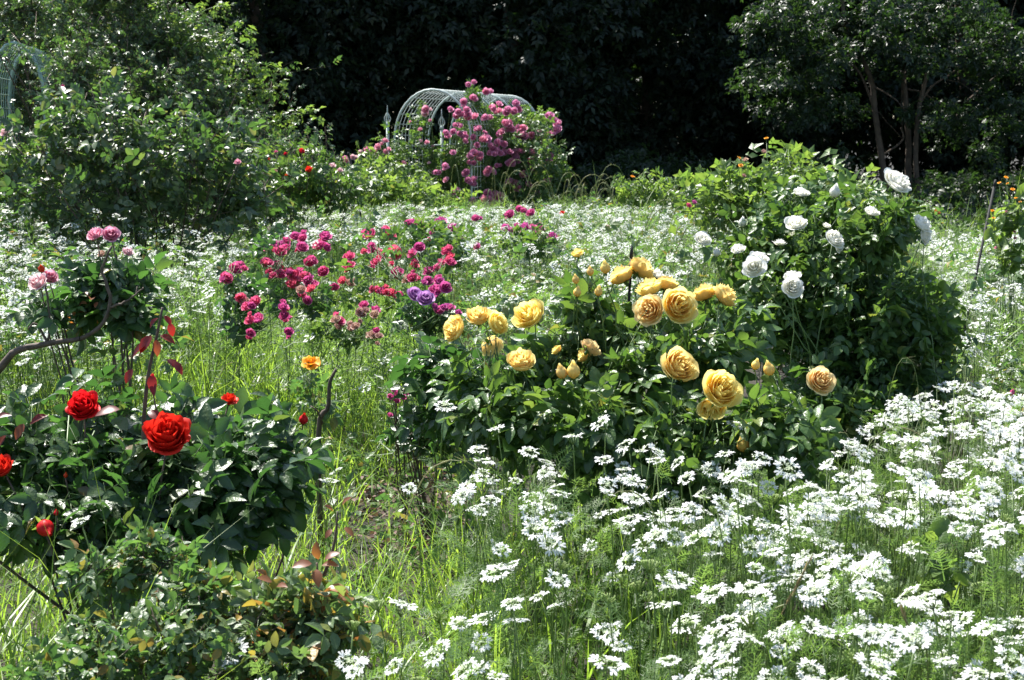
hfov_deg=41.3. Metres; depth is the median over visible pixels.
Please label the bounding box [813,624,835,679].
lace flower
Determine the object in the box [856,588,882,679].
lace flower
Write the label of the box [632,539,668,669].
lace flower
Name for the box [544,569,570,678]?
lace flower
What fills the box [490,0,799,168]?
dark tree
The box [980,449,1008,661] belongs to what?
lace flower
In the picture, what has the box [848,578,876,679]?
lace flower
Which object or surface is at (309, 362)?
rose plant
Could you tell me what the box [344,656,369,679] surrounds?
lace flower
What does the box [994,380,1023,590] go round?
flower
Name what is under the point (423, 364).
rose bush
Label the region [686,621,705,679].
seed head
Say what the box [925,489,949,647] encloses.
lace flower
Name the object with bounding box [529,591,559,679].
lace flower
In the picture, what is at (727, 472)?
lace flower
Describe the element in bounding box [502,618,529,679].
lace flower
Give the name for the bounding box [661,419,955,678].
seed grass
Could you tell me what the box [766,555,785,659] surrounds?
lace flower
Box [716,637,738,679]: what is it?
lace flower
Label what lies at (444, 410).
lace flower
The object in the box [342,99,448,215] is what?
climbing rose
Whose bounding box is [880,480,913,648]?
lace flower
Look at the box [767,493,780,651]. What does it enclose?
seed head
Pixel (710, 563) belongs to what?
lace flower
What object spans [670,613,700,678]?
lace flower
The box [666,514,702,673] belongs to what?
lace flower
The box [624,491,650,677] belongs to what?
lace flower
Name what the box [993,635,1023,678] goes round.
lace flower
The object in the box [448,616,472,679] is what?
lace flower
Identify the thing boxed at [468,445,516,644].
lace flower
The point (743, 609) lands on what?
lace flower
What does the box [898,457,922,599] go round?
lace flower
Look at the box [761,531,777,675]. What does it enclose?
seed head
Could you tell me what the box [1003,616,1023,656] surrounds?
lace flower
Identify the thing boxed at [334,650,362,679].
lace flower
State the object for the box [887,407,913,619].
lace flower
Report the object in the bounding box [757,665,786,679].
lace flower
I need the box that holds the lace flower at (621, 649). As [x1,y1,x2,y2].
[610,640,631,679]
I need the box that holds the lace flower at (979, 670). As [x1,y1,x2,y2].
[960,667,1000,679]
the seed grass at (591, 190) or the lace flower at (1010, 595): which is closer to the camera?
the lace flower at (1010, 595)
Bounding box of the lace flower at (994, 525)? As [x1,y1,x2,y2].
[975,519,1013,672]
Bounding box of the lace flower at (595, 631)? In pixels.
[589,622,615,679]
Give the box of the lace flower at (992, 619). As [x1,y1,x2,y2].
[985,616,1006,627]
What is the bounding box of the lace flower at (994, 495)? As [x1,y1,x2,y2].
[983,476,1004,679]
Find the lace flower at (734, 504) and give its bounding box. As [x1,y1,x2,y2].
[729,497,748,659]
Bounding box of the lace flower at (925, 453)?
[921,445,940,668]
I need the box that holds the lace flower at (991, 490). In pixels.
[977,481,1005,644]
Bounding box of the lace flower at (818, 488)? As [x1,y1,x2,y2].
[762,480,821,675]
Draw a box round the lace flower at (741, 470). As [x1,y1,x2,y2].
[735,458,753,656]
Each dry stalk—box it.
[765,554,812,679]
[899,601,928,679]
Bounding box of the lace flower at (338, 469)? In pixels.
[321,467,341,570]
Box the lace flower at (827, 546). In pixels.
[811,537,838,679]
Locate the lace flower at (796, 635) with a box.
[787,588,806,679]
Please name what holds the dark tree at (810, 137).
on the ground at (350, 544)
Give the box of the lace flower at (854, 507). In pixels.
[842,501,860,677]
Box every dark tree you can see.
[0,0,238,187]
[0,17,25,118]
[85,0,420,182]
[213,0,552,178]
[360,0,661,188]
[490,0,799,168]
[626,0,947,170]
[790,0,1023,192]
[982,0,1023,123]
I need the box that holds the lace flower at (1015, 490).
[1001,486,1023,670]
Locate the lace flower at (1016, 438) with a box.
[946,425,1023,644]
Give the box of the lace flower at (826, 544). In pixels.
[785,508,840,627]
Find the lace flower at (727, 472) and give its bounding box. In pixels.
[702,469,739,656]
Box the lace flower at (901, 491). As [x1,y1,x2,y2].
[885,489,909,643]
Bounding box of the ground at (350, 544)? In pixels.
[0,142,1023,679]
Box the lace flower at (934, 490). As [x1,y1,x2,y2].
[912,479,938,679]
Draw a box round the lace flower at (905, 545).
[890,541,921,656]
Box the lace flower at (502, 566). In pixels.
[487,563,517,679]
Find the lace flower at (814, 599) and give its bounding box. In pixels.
[800,579,829,678]
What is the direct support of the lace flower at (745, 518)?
on the ground at (350, 544)
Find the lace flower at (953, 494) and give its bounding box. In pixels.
[915,491,972,679]
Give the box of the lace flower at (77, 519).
[71,516,106,636]
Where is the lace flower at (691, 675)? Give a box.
[686,645,717,679]
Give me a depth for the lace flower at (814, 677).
2.08 m
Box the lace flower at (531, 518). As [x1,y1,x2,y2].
[519,502,544,676]
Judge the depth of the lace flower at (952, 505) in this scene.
3.45 m
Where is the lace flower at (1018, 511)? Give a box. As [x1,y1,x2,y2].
[985,464,1023,666]
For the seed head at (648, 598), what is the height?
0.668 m
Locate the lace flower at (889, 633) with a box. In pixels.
[869,624,893,677]
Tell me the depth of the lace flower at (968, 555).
2.64 m
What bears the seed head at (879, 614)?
on the ground at (350, 544)
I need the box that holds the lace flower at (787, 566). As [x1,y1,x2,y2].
[776,554,803,678]
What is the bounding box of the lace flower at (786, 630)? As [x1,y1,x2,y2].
[763,620,793,678]
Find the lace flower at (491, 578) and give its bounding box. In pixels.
[477,564,508,679]
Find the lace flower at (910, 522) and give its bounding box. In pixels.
[883,509,923,676]
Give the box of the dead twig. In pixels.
[310,369,336,563]
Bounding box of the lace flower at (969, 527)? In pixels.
[947,524,973,655]
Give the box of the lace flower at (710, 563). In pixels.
[699,522,724,676]
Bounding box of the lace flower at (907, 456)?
[899,449,923,679]
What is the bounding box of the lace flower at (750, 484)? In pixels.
[739,479,756,678]
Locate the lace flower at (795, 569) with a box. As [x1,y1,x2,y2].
[775,564,805,676]
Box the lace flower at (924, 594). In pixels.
[908,589,946,679]
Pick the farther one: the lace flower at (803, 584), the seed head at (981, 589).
the lace flower at (803, 584)
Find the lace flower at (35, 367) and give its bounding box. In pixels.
[34,363,43,566]
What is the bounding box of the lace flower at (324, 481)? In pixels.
[320,477,354,678]
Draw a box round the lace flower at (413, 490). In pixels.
[401,482,431,679]
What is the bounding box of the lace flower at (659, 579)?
[651,574,679,678]
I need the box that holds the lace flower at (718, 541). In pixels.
[678,519,731,678]
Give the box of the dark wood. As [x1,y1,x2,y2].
[2,0,1023,184]
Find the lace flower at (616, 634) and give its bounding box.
[599,621,622,679]
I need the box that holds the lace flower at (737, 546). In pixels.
[720,516,745,672]
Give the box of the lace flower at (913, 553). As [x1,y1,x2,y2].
[898,548,926,656]
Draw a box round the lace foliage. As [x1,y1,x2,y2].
[0,191,1023,679]
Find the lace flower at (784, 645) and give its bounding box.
[773,624,802,672]
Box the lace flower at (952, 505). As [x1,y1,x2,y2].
[947,496,966,629]
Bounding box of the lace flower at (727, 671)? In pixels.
[708,657,738,679]
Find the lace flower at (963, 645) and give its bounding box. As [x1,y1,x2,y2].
[956,631,971,671]
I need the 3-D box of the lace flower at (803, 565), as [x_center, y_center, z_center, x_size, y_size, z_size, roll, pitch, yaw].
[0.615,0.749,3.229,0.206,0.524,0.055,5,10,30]
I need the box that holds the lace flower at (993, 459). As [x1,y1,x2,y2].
[939,457,997,658]
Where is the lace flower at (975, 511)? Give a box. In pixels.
[971,507,994,674]
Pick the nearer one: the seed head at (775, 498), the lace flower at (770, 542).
the lace flower at (770, 542)
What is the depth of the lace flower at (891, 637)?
2.17 m
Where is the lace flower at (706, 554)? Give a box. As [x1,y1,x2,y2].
[702,550,723,660]
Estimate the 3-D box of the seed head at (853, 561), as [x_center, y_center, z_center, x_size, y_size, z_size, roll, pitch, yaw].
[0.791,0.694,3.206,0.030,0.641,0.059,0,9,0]
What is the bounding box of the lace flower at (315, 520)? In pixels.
[308,479,318,556]
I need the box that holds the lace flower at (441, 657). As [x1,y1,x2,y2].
[419,638,451,679]
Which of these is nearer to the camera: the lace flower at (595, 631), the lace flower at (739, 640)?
the lace flower at (595, 631)
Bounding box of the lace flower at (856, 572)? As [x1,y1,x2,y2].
[852,561,881,677]
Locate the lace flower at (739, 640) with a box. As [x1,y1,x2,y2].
[726,628,747,667]
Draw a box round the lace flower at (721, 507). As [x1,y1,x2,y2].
[712,493,736,675]
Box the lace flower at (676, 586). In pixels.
[659,583,686,679]
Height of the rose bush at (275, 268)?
1.086 m
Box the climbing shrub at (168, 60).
[0,0,368,287]
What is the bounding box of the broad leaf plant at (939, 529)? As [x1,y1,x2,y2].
[906,517,977,679]
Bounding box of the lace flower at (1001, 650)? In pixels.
[993,645,1023,679]
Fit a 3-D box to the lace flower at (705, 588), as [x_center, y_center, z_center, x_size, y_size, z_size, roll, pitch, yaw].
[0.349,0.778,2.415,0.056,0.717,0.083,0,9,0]
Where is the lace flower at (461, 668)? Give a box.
[450,657,477,679]
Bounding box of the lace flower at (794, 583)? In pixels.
[782,523,796,675]
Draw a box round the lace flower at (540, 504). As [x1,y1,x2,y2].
[536,500,556,679]
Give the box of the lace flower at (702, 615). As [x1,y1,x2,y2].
[691,594,709,669]
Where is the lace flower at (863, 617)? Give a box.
[847,609,874,679]
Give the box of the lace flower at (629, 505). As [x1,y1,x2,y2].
[618,493,643,659]
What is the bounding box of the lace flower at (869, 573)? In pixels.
[851,559,878,678]
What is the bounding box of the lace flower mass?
[0,203,1023,679]
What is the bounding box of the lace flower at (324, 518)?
[321,474,334,569]
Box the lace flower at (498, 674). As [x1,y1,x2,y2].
[487,670,507,679]
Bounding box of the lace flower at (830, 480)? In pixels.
[810,427,834,637]
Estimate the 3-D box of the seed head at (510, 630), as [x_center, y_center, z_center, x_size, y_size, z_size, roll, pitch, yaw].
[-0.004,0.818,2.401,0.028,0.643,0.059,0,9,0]
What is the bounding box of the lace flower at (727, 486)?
[719,479,738,656]
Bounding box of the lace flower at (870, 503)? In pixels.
[850,488,877,670]
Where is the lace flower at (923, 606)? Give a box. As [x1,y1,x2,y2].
[902,602,928,678]
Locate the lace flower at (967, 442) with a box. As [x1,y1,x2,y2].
[953,431,976,626]
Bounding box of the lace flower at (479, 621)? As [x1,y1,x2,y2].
[471,611,497,679]
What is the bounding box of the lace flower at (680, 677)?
[672,673,688,679]
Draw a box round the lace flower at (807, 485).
[798,482,816,665]
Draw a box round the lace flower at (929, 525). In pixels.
[905,492,943,677]
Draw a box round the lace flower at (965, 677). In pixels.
[957,673,976,679]
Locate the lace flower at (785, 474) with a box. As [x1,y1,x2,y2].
[773,456,804,674]
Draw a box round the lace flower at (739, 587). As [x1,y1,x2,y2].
[734,580,764,675]
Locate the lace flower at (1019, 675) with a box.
[1005,669,1023,679]
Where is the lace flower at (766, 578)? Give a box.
[760,569,783,665]
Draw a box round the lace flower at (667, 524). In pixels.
[647,518,670,663]
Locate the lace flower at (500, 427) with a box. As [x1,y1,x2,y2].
[487,424,504,644]
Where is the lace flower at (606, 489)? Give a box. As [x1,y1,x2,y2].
[598,477,617,679]
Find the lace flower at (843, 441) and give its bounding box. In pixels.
[833,440,857,679]
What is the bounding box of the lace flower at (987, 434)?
[965,426,993,617]
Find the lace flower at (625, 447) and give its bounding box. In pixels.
[615,438,638,675]
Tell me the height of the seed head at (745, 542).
0.650 m
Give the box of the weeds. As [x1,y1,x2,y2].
[0,187,1023,679]
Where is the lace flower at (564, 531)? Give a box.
[547,483,566,678]
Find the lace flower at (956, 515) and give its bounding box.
[949,508,978,622]
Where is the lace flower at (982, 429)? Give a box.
[946,420,993,617]
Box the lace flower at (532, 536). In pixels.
[521,520,555,677]
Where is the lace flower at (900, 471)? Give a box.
[897,468,934,637]
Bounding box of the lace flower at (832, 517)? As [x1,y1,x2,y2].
[812,501,841,679]
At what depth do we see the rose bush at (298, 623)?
2.53 m
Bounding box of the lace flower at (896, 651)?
[871,645,900,679]
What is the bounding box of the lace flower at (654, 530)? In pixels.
[642,525,668,678]
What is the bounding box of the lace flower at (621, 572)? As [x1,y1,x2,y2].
[601,490,636,676]
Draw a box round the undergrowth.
[3,169,1023,231]
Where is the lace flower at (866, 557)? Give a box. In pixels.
[857,553,877,671]
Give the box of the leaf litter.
[339,459,473,574]
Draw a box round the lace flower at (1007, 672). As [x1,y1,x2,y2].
[996,666,1020,678]
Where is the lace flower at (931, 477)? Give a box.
[920,455,961,665]
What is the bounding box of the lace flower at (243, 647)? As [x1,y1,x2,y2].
[221,637,248,677]
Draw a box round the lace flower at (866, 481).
[835,470,873,672]
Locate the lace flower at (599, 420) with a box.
[569,414,609,657]
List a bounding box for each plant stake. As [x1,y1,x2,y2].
[347,152,362,219]
[615,246,632,569]
[948,179,996,415]
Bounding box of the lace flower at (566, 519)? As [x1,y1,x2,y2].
[549,511,573,662]
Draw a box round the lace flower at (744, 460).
[737,459,760,651]
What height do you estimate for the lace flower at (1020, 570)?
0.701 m
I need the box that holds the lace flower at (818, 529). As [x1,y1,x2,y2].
[808,522,830,676]
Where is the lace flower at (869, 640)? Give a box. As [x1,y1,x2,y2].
[849,626,893,679]
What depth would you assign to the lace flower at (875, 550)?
3.37 m
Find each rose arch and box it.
[0,41,79,253]
[384,88,551,216]
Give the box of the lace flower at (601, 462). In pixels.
[595,455,611,649]
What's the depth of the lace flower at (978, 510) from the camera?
2.91 m
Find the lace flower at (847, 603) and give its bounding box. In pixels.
[839,570,861,677]
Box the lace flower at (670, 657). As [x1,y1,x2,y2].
[656,655,680,679]
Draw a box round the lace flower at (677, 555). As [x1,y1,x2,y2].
[649,507,685,673]
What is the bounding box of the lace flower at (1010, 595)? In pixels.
[1002,565,1023,674]
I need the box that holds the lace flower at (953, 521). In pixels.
[946,497,960,623]
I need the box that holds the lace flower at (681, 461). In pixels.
[661,456,683,674]
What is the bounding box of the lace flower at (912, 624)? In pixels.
[910,622,937,679]
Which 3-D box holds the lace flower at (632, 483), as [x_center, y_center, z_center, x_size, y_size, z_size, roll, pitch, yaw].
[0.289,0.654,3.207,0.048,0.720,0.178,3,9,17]
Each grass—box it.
[209,316,328,432]
[377,288,509,461]
[388,454,678,679]
[426,165,459,210]
[485,159,532,223]
[523,165,588,253]
[555,164,625,220]
[573,172,659,222]
[630,181,684,266]
[645,189,709,289]
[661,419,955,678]
[676,215,732,282]
[705,356,953,627]
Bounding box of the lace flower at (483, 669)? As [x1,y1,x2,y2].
[470,660,490,679]
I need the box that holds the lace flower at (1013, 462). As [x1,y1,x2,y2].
[999,454,1022,679]
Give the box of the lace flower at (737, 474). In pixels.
[724,470,742,677]
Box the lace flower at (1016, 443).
[1011,439,1022,505]
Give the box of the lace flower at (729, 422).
[697,421,742,618]
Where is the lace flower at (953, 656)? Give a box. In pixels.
[935,655,958,679]
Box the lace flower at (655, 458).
[597,457,666,676]
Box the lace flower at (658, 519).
[644,510,670,678]
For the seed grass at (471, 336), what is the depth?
6.07 m
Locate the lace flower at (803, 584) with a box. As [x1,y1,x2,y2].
[790,511,813,675]
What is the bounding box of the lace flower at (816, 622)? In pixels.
[800,616,826,679]
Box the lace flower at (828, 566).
[811,494,843,656]
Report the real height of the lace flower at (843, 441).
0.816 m
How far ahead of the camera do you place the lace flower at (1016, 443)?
3.87 m
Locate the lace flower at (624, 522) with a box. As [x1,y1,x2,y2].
[614,514,645,679]
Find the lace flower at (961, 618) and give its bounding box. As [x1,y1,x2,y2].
[952,611,974,679]
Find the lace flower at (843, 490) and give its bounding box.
[839,481,858,678]
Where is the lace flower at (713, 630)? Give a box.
[700,624,729,679]
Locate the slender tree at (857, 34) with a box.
[723,0,1023,205]
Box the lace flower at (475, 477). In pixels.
[458,474,513,679]
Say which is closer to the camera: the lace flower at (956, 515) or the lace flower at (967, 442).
the lace flower at (956, 515)
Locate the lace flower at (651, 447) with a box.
[631,442,663,679]
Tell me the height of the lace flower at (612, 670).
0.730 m
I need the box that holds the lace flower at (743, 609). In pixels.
[735,601,754,679]
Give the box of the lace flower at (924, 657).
[920,643,930,670]
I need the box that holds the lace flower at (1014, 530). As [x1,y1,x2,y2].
[988,520,1018,661]
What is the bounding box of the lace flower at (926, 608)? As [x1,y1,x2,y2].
[914,595,940,657]
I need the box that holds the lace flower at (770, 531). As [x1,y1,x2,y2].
[747,522,779,675]
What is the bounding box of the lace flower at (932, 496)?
[918,484,997,679]
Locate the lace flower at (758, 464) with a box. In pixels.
[740,461,763,652]
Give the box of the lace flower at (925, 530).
[915,484,931,617]
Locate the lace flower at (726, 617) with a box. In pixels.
[713,613,743,667]
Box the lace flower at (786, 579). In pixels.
[776,572,812,674]
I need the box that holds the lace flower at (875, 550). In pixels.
[836,518,886,675]
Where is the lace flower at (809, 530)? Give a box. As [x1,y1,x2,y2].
[784,526,820,679]
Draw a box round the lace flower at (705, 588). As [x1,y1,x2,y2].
[697,583,728,662]
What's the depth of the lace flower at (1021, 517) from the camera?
2.43 m
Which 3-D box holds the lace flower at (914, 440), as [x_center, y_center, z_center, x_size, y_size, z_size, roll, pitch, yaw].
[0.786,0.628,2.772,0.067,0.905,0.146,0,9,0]
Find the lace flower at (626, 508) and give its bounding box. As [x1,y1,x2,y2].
[610,507,631,677]
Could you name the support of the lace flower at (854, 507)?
on the ground at (350, 544)
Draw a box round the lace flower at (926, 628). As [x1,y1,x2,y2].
[922,620,940,679]
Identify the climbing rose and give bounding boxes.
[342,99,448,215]
[427,79,575,223]
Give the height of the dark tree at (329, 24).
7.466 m
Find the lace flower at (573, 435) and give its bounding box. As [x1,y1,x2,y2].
[555,433,582,661]
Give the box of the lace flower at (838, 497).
[813,495,850,661]
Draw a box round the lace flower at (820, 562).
[815,553,841,664]
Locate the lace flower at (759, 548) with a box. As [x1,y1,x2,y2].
[740,534,767,678]
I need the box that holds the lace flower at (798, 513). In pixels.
[774,503,805,672]
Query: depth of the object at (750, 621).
2.43 m
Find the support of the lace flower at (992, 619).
on the ground at (350, 544)
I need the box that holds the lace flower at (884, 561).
[864,556,890,669]
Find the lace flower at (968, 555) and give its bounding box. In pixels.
[964,550,987,675]
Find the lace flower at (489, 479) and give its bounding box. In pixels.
[440,478,498,677]
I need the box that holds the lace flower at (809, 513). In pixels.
[798,503,823,672]
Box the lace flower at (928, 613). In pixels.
[917,599,940,679]
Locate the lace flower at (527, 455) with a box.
[518,446,539,661]
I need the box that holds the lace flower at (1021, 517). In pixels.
[1017,511,1023,523]
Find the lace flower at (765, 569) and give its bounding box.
[752,541,777,674]
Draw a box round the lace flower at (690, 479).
[677,471,710,677]
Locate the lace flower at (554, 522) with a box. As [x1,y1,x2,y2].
[537,518,562,678]
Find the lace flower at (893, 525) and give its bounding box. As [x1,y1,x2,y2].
[876,518,900,676]
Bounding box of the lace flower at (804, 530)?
[763,527,805,667]
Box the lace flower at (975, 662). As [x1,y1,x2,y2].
[966,658,991,679]
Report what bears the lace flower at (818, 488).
on the ground at (350, 544)
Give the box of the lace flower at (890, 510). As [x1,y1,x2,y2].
[885,507,935,678]
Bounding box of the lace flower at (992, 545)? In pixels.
[981,531,1005,677]
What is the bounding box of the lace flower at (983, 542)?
[963,497,989,677]
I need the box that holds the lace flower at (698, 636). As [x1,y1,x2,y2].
[688,632,707,679]
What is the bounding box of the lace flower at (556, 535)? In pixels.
[542,532,561,677]
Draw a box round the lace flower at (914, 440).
[891,433,930,670]
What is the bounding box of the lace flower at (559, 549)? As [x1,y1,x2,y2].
[507,531,566,670]
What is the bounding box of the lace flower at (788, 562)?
[778,515,803,628]
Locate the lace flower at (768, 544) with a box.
[766,539,787,660]
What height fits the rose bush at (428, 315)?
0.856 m
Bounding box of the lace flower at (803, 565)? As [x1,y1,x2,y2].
[741,552,815,675]
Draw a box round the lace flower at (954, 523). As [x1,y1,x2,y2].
[948,520,971,631]
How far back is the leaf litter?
5.14 m
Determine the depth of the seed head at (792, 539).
2.83 m
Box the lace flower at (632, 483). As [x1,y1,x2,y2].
[622,474,640,679]
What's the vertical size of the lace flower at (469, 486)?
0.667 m
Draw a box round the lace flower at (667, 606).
[645,600,681,679]
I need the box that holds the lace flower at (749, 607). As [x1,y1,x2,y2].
[743,589,777,676]
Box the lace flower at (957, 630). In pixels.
[938,619,963,679]
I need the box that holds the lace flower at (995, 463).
[916,460,1003,665]
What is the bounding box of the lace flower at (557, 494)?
[547,488,570,678]
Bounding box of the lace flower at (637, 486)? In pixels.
[583,478,646,675]
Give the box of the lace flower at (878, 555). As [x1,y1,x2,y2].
[857,551,882,678]
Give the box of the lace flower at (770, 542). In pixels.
[765,528,783,664]
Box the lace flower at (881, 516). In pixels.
[865,513,893,627]
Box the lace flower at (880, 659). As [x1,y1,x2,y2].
[870,653,897,679]
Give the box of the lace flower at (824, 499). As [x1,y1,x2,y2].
[795,489,830,677]
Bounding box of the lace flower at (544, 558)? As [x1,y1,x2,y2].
[518,491,549,677]
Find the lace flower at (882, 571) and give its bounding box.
[874,568,892,670]
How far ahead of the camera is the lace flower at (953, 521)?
3.54 m
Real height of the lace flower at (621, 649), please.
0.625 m
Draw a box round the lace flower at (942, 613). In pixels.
[938,610,962,679]
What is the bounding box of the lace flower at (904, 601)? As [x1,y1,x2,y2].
[892,598,923,679]
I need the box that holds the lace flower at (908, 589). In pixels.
[897,584,918,675]
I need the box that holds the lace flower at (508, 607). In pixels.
[501,597,523,679]
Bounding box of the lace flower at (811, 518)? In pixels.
[805,516,840,674]
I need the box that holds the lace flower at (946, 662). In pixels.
[932,656,956,679]
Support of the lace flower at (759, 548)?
on the ground at (350, 544)
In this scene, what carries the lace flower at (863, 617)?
on the ground at (350, 544)
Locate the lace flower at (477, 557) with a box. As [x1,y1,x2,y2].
[466,503,489,679]
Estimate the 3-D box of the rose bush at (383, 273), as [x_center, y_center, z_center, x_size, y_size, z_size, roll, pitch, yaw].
[-0.602,-0.079,6.916,0.644,1.065,1.025,0,9,0]
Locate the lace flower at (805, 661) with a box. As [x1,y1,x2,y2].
[796,657,825,679]
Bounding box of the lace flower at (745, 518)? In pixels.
[727,511,750,670]
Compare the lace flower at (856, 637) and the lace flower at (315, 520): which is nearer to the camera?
the lace flower at (856, 637)
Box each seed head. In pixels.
[345,620,360,679]
[368,600,387,679]
[410,676,428,679]
[432,610,447,679]
[502,625,516,679]
[556,559,569,676]
[601,593,615,679]
[614,574,627,678]
[628,581,644,678]
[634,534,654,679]
[640,559,659,678]
[640,591,655,678]
[668,545,682,679]
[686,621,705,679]
[709,506,718,611]
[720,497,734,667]
[733,540,753,668]
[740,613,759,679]
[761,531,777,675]
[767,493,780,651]
[780,532,797,677]
[781,525,795,654]
[813,520,823,670]
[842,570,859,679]
[842,648,865,679]
[846,501,855,678]
[869,604,885,634]
[875,585,892,678]
[891,494,908,640]
[930,500,946,665]
[940,653,958,679]
[955,508,967,679]
[971,581,990,659]
[985,489,1003,667]
[998,513,1014,679]
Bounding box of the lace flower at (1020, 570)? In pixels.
[1005,556,1023,679]
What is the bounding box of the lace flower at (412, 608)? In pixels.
[387,597,417,677]
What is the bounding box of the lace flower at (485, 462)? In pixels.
[474,457,494,673]
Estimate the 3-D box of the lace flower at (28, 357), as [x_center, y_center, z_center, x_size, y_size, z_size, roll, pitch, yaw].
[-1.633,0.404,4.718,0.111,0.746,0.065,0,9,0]
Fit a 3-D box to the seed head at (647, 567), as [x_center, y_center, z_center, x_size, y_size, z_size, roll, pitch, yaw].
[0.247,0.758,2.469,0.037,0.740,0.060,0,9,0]
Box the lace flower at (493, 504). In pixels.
[485,457,495,603]
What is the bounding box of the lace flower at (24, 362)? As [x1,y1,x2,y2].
[15,358,35,560]
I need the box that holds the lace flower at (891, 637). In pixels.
[882,624,901,679]
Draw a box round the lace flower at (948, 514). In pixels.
[915,508,965,651]
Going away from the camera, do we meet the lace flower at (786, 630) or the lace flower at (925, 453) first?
the lace flower at (786, 630)
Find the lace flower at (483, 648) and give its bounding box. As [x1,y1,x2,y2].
[471,632,492,679]
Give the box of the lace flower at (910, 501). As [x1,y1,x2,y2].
[899,498,927,624]
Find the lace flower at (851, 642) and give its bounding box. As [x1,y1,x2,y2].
[838,630,864,675]
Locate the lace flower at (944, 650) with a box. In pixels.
[938,641,954,676]
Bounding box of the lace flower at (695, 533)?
[683,528,707,677]
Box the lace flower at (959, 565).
[951,557,972,666]
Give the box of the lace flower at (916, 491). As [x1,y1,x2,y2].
[900,486,930,675]
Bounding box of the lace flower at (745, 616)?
[742,601,769,677]
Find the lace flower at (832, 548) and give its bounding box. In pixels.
[820,540,849,614]
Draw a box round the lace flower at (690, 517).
[676,501,702,679]
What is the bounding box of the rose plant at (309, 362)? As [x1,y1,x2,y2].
[289,355,342,551]
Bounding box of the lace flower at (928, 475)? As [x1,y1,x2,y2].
[890,469,932,679]
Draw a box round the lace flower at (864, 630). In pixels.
[855,629,877,679]
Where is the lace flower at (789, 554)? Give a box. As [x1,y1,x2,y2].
[771,509,799,667]
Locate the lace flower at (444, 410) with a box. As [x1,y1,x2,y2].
[434,399,457,606]
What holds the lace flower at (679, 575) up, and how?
on the ground at (350, 544)
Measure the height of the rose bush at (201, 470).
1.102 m
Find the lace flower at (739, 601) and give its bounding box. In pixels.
[725,587,751,679]
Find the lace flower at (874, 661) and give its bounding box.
[853,652,896,679]
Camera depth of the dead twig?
4.65 m
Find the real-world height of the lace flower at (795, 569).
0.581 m
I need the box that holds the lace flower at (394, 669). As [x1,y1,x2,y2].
[384,657,402,679]
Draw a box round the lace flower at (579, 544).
[578,489,581,627]
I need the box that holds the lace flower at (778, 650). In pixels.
[769,644,790,679]
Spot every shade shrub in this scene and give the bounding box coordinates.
[305,139,406,213]
[557,141,682,205]
[650,148,727,194]
[755,140,874,193]
[904,166,1023,209]
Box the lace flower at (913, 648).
[892,625,932,679]
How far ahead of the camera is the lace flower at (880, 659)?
2.17 m
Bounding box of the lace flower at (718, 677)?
[700,669,721,679]
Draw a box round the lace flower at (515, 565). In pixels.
[503,559,518,677]
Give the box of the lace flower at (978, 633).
[970,620,993,679]
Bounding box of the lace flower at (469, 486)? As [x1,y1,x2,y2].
[455,483,476,679]
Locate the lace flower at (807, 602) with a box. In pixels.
[795,585,827,656]
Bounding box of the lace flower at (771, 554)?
[763,547,782,677]
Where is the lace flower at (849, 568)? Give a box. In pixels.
[830,554,857,678]
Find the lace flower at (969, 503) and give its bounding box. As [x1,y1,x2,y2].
[961,496,984,678]
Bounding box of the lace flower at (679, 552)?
[668,513,701,640]
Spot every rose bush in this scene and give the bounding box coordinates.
[0,66,299,324]
[0,84,84,300]
[0,225,177,440]
[0,307,335,679]
[0,514,247,679]
[189,497,395,679]
[212,258,293,415]
[226,127,394,298]
[244,221,333,438]
[308,300,385,460]
[318,222,456,427]
[332,140,482,268]
[375,390,460,542]
[383,331,521,579]
[390,274,463,349]
[396,211,482,302]
[426,248,842,671]
[480,205,558,327]
[559,164,704,236]
[668,137,890,374]
[694,167,977,547]
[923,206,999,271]
[981,176,1023,435]
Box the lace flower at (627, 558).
[617,548,640,679]
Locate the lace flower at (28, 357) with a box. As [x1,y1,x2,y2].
[20,350,40,410]
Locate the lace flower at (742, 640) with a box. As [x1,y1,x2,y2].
[728,629,763,679]
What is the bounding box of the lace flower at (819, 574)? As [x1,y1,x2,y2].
[806,566,832,679]
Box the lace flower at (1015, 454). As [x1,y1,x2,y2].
[966,446,1023,679]
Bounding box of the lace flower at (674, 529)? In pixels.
[661,527,686,673]
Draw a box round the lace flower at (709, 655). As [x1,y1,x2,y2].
[698,637,725,678]
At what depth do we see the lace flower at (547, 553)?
3.20 m
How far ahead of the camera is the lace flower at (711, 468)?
3.48 m
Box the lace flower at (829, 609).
[817,575,839,673]
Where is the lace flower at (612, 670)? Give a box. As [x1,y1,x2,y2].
[588,654,629,679]
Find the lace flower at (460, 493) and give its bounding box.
[451,487,499,673]
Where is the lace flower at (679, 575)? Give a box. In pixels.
[666,569,695,678]
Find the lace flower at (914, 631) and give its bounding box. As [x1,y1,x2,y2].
[903,625,928,679]
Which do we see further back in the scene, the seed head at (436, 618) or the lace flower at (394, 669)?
the seed head at (436, 618)
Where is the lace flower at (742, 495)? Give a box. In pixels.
[731,488,750,678]
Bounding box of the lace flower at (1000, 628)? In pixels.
[974,624,1006,679]
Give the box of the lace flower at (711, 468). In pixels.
[701,461,722,648]
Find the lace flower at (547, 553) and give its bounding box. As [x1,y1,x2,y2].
[538,458,560,674]
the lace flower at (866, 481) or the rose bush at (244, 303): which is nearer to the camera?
the lace flower at (866, 481)
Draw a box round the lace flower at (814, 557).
[796,552,824,679]
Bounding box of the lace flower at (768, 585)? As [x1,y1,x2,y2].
[756,582,777,677]
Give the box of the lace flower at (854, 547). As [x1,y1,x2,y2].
[851,543,866,561]
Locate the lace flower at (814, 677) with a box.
[800,676,825,679]
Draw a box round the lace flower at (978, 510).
[959,504,984,657]
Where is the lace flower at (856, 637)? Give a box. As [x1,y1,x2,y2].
[840,624,865,679]

